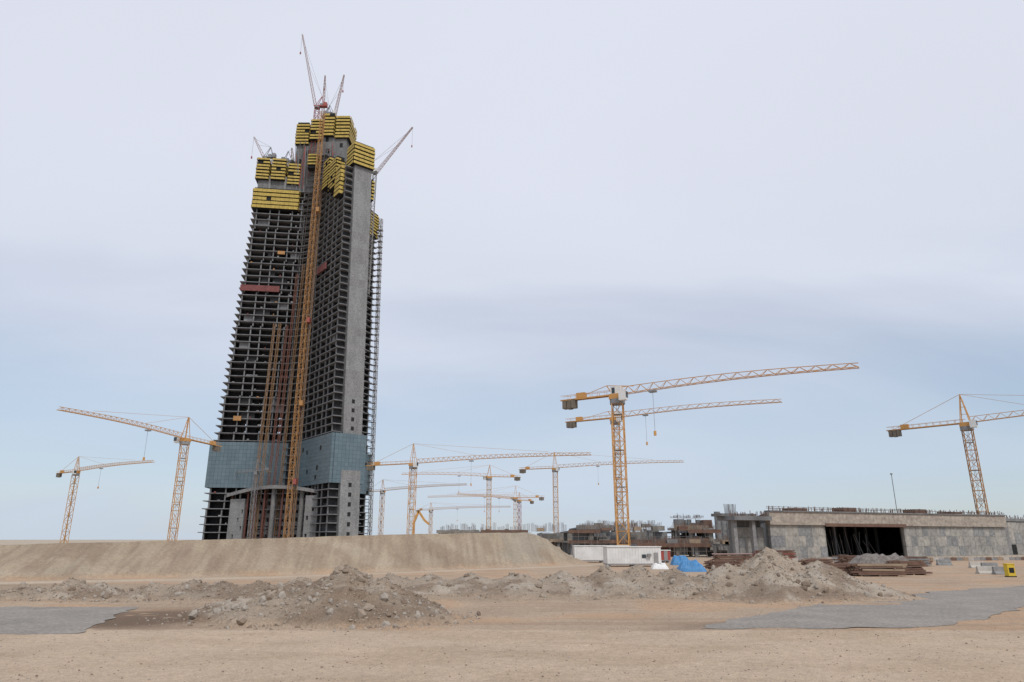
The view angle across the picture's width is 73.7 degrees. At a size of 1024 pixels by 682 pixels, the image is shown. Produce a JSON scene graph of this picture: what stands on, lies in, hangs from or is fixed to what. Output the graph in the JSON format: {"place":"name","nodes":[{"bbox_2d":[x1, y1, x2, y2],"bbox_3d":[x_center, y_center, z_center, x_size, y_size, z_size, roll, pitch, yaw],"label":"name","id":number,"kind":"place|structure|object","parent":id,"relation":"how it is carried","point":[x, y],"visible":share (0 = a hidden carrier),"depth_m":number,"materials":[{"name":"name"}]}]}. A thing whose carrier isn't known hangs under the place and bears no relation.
{"place":"outdoors","nodes":[
{"label":"outdoors","id":0,"kind":"place"},
{"bbox_2d":[0,606,137,633],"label":"asphalt road","id":1,"kind":"structure","parent":0,"point":[60,620],"depth_m":40.14,"materials":[{"name":"grey asphalt"}]},
{"bbox_2d":[0,532,1023,681],"bbox_3d":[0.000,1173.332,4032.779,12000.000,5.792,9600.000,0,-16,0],"label":"desert ground","id":2,"kind":"structure","parent":0,"point":[38,563],"depth_m":37.86,"materials":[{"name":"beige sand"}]},
{"bbox_2d":[56,456,153,542],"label":"tower crane","id":3,"kind":"object","parent":2,"relation":"on","point":[76,472],"visible":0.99,"depth_m":320.58,"materials":[{"name":"yellow paint"}]},
{"bbox_2d":[57,406,221,540],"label":"tower crane","id":4,"kind":"object","parent":2,"relation":"on","point":[180,440],"visible":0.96,"depth_m":229.61,"materials":[{"name":"yellow paint"}]},
{"bbox_2d":[235,459,270,538],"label":"tower crane","id":5,"kind":"object","parent":2,"relation":"on","point":[267,470],"visible":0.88,"depth_m":341.71,"materials":[{"name":"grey metal"}]},
{"bbox_2d":[197,111,382,539],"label":"skyscraper under construction","id":6,"kind":"structure","parent":2,"relation":"on","point":[299,362],"depth_m":374.18,"materials":[{"name":"concrete"}]},
{"bbox_2d":[251,136,276,158],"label":"luffing crane","id":7,"kind":"object","parent":6,"relation":"on","point":[273,155],"visible":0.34,"depth_m":422.32,"materials":[{"name":"grey metal"}]},
{"bbox_2d":[281,148,294,166],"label":"luffing crane","id":8,"kind":"object","parent":6,"relation":"on","point":[291,160],"visible":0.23,"depth_m":434.81,"materials":[{"name":"grey metal"}]},
{"bbox_2d":[300,35,327,153],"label":"luffing crane","id":9,"kind":"object","parent":6,"relation":"on","point":[321,105],"visible":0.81,"depth_m":431.42,"materials":[{"name":"red paint"}]},
{"bbox_2d":[321,75,332,118],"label":"luffing crane","id":10,"kind":"object","parent":6,"relation":"on","point":[325,88],"visible":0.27,"depth_m":445.04,"materials":[{"name":"grey metal"}]},
{"bbox_2d":[323,74,344,115],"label":"luffing crane","id":11,"kind":"object","parent":6,"relation":"on","point":[335,111],"visible":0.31,"depth_m":440.64,"materials":[{"name":"grey metal"}]},
{"bbox_2d":[367,127,412,294],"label":"luffing crane","id":12,"kind":"object","parent":6,"relation":"on","point":[376,172],"visible":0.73,"depth_m":441.98,"materials":[{"name":"metal"}]},
{"bbox_2d":[370,480,466,534],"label":"tower crane","id":13,"kind":"object","parent":2,"relation":"on","point":[382,491],"visible":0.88,"depth_m":424.55,"materials":[{"name":"yellow paint"}]},
{"bbox_2d":[413,511,429,532],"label":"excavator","id":14,"kind":"object","parent":2,"relation":"on","point":[422,517],"visible":0.23,"depth_m":290.03,"materials":[{"name":"yellow paint"}]},
{"bbox_2d":[0,546,917,631],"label":"rubble stones","id":15,"kind":"object","parent":2,"relation":"on","point":[361,613],"visible":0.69,"depth_m":50.90,"materials":[{"name":"stone"}]},
{"bbox_2d":[402,465,520,529],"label":"tower crane","id":16,"kind":"object","parent":2,"relation":"on","point":[489,478],"visible":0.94,"depth_m":351.90,"materials":[{"name":"yellow paint"}]},
{"bbox_2d":[416,503,507,533],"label":"tower crane","id":17,"kind":"object","parent":2,"relation":"on","point":[431,515],"visible":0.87,"depth_m":482.66,"materials":[{"name":"yellow paint"}]},
{"bbox_2d":[366,444,590,533],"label":"tower crane","id":18,"kind":"object","parent":2,"relation":"on","point":[413,465],"visible":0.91,"depth_m":255.22,"materials":[{"name":"yellow paint"}]},
{"bbox_2d":[428,486,544,529],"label":"tower crane","id":19,"kind":"object","parent":2,"relation":"on","point":[516,499],"visible":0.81,"depth_m":419.18,"materials":[{"name":"yellow paint"}]},
{"bbox_2d":[457,492,533,529],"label":"tower crane","id":20,"kind":"object","parent":2,"relation":"on","point":[519,501],"visible":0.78,"depth_m":454.38,"materials":[{"name":"yellow paint"}]},
{"bbox_2d":[436,522,571,549],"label":"concrete podium frame","id":21,"kind":"object","parent":2,"relation":"on","point":[555,538],"visible":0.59,"depth_m":281.01,"materials":[{"name":"concrete"}]},
{"bbox_2d":[572,545,628,562],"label":"site cabin","id":22,"kind":"object","parent":2,"relation":"on","point":[588,552],"visible":0.56,"depth_m":137.25,"materials":[{"name":"grey metal"}]},
{"bbox_2d":[519,452,683,532],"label":"tower crane","id":23,"kind":"object","parent":2,"relation":"on","point":[556,469],"visible":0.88,"depth_m":340.55,"materials":[{"name":"yellow paint"}]},
{"bbox_2d":[569,520,658,544],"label":"concrete podium frame","id":24,"kind":"object","parent":2,"relation":"on","point":[584,526],"visible":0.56,"depth_m":245.71,"materials":[{"name":"concrete"}]},
{"bbox_2d":[602,546,660,566],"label":"site cabin","id":25,"kind":"object","parent":2,"relation":"on","point":[631,555],"visible":0.93,"depth_m":117.66,"materials":[{"name":"grey metal"}]},
{"bbox_2d":[560,521,723,554],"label":"concrete podium frame","id":26,"kind":"object","parent":2,"relation":"on","point":[580,536],"visible":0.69,"depth_m":207.12,"materials":[{"name":"concrete"}]},
{"bbox_2d":[650,563,668,568],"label":"white sack pile","id":27,"kind":"object","parent":2,"relation":"on","point":[659,566],"visible":0.99,"depth_m":107.29,"materials":[{"name":"fabric"}]},
{"bbox_2d":[661,550,670,562],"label":"site cabin","id":28,"kind":"object","parent":2,"relation":"on","point":[665,555],"visible":0.73,"depth_m":137.12,"materials":[{"name":"red metal"}]},
{"bbox_2d":[565,399,781,531],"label":"tower crane","id":29,"kind":"object","parent":2,"relation":"on","point":[571,424],"visible":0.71,"depth_m":224.28,"materials":[{"name":"yellow paint"}]},
{"bbox_2d":[630,535,729,556],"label":"concrete podium frame","id":30,"kind":"object","parent":2,"relation":"on","point":[671,543],"visible":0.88,"depth_m":181.75,"materials":[{"name":"concrete"}]},
{"bbox_2d":[670,555,690,564],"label":"blue tarpaulin pile","id":31,"kind":"object","parent":2,"relation":"on","point":[677,560],"visible":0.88,"depth_m":123.76,"materials":[{"name":"blue plastic"}]},
{"bbox_2d":[667,515,713,548],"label":"concrete stair tower frame","id":32,"kind":"object","parent":2,"relation":"on","point":[687,522],"visible":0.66,"depth_m":220.44,"materials":[{"name":"concrete"}]},
{"bbox_2d":[676,559,706,571],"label":"blue tarpaulin pile","id":33,"kind":"object","parent":2,"relation":"on","point":[695,565],"visible":0.98,"depth_m":98.78,"materials":[{"name":"blue plastic"}]},
{"bbox_2d":[681,523,716,548],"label":"concrete podium frame","id":34,"kind":"object","parent":2,"relation":"on","point":[693,534],"visible":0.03,"depth_m":247.55,"materials":[{"name":"concrete"}]},
{"bbox_2d":[560,362,858,545],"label":"tower crane","id":35,"kind":"object","parent":2,"relation":"on","point":[618,396],"visible":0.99,"depth_m":175.60,"materials":[{"name":"yellow paint"}]},
{"bbox_2d":[703,560,743,568],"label":"rebar bundle stack","id":36,"kind":"object","parent":2,"relation":"on","point":[712,562],"visible":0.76,"depth_m":107.43,"materials":[{"name":"brown metal"}]},
{"bbox_2d":[711,553,753,560],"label":"rebar bundle stack","id":37,"kind":"object","parent":2,"relation":"on","point":[725,557],"visible":0.7,"depth_m":137.33,"materials":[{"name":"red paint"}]},
{"bbox_2d":[752,550,796,557],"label":"rebar bundle stack","id":38,"kind":"object","parent":2,"relation":"on","point":[789,553],"visible":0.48,"depth_m":165.18,"materials":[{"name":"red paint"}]},
{"bbox_2d":[798,559,833,564],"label":"timber stack","id":39,"kind":"object","parent":2,"relation":"on","point":[804,561],"visible":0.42,"depth_m":107.78,"materials":[{"name":"brown wood"}]},
{"bbox_2d":[806,563,861,575],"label":"timber stack","id":40,"kind":"object","parent":2,"relation":"on","point":[843,567],"visible":0.16,"depth_m":88.44,"materials":[{"name":"brown wood"}]},
{"bbox_2d":[831,555,859,562],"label":"timber stack","id":41,"kind":"object","parent":2,"relation":"on","point":[844,558],"visible":0.25,"depth_m":112.93,"materials":[{"name":"brown wood"}]},
{"bbox_2d":[711,504,1023,557],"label":"unfinished concrete hall","id":42,"kind":"structure","parent":2,"relation":"on","point":[802,532],"depth_m":189.10,"materials":[{"name":"concrete"}]},
{"bbox_2d":[846,563,906,576],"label":"timber stack","id":43,"kind":"object","parent":2,"relation":"on","point":[889,569],"visible":0.99,"depth_m":86.65,"materials":[{"name":"brown wood"}]},
{"bbox_2d":[848,553,908,563],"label":"debris heap","id":44,"kind":"object","parent":2,"relation":"on","point":[875,558],"visible":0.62,"depth_m":108.02,"materials":[{"name":"grey gravel"}]},
{"bbox_2d":[890,473,903,554],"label":"lightning mast","id":45,"kind":"object","parent":2,"relation":"on","point":[891,474],"visible":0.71,"depth_m":209.06,"materials":[{"name":"grey metal"}]},
{"bbox_2d":[789,556,1023,561],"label":"site hoarding","id":46,"kind":"object","parent":2,"relation":"on","point":[958,558],"visible":0.47,"depth_m":150.37,"materials":[{"name":"metal"}]},
{"bbox_2d":[885,560,932,574],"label":"timber stack","id":47,"kind":"object","parent":2,"relation":"on","point":[913,567],"visible":0.65,"depth_m":89.94,"materials":[{"name":"brown wood"}]},
{"bbox_2d":[904,556,932,565],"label":"timber stack","id":48,"kind":"object","parent":2,"relation":"on","point":[922,558],"visible":0.24,"depth_m":117.73,"materials":[{"name":"wood"}]},
{"bbox_2d":[936,559,952,564],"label":"jersey barrier","id":49,"kind":"object","parent":2,"relation":"on","point":[943,561],"visible":0.92,"depth_m":123.02,"materials":[{"name":"concrete"}]},
{"bbox_2d":[886,394,1023,514],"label":"tower crane","id":50,"kind":"object","parent":2,"relation":"on","point":[971,425],"visible":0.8,"depth_m":230.90,"materials":[{"name":"orange paint"}]},
{"bbox_2d":[968,561,984,567],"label":"jersey barrier","id":51,"kind":"object","parent":2,"relation":"on","point":[973,564],"visible":0.58,"depth_m":111.80,"materials":[{"name":"white concrete"}]},
{"bbox_2d":[975,566,994,573],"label":"jersey barrier","id":52,"kind":"object","parent":2,"relation":"on","point":[983,569],"visible":0.69,"depth_m":92.71,"materials":[{"name":"white concrete"}]},
{"bbox_2d":[980,562,997,566],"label":"jersey barrier","id":53,"kind":"object","parent":2,"relation":"on","point":[995,564],"visible":0.39,"depth_m":106.97,"materials":[{"name":"concrete"}]},
{"bbox_2d":[991,567,1004,574],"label":"jersey barrier","id":54,"kind":"object","parent":2,"relation":"on","point":[997,570],"visible":0.61,"depth_m":90.96,"materials":[{"name":"concrete"}]},
{"bbox_2d":[1002,563,1016,576],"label":"yellow barrier cabinet","id":55,"kind":"object","parent":2,"relation":"on","point":[1009,569],"visible":0.96,"depth_m":85.04,"materials":[{"name":"plastic"}]},
{"bbox_2d":[0,0,1023,539],"label":"sky","id":56,"kind":"structure","parent":0,"point":[587,196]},
{"bbox_2d":[714,512,729,552],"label":"round concrete columns","id":57,"kind":"structure","parent":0,"point":[722,526],"depth_m":216.00,"materials":[{"name":"grey concrete"}]},
{"bbox_2d":[702,586,1023,628],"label":"asphalt road","id":58,"kind":"structure","parent":0,"point":[939,608],"depth_m":43.43,"materials":[{"name":"grey asphalt"}]}
]}

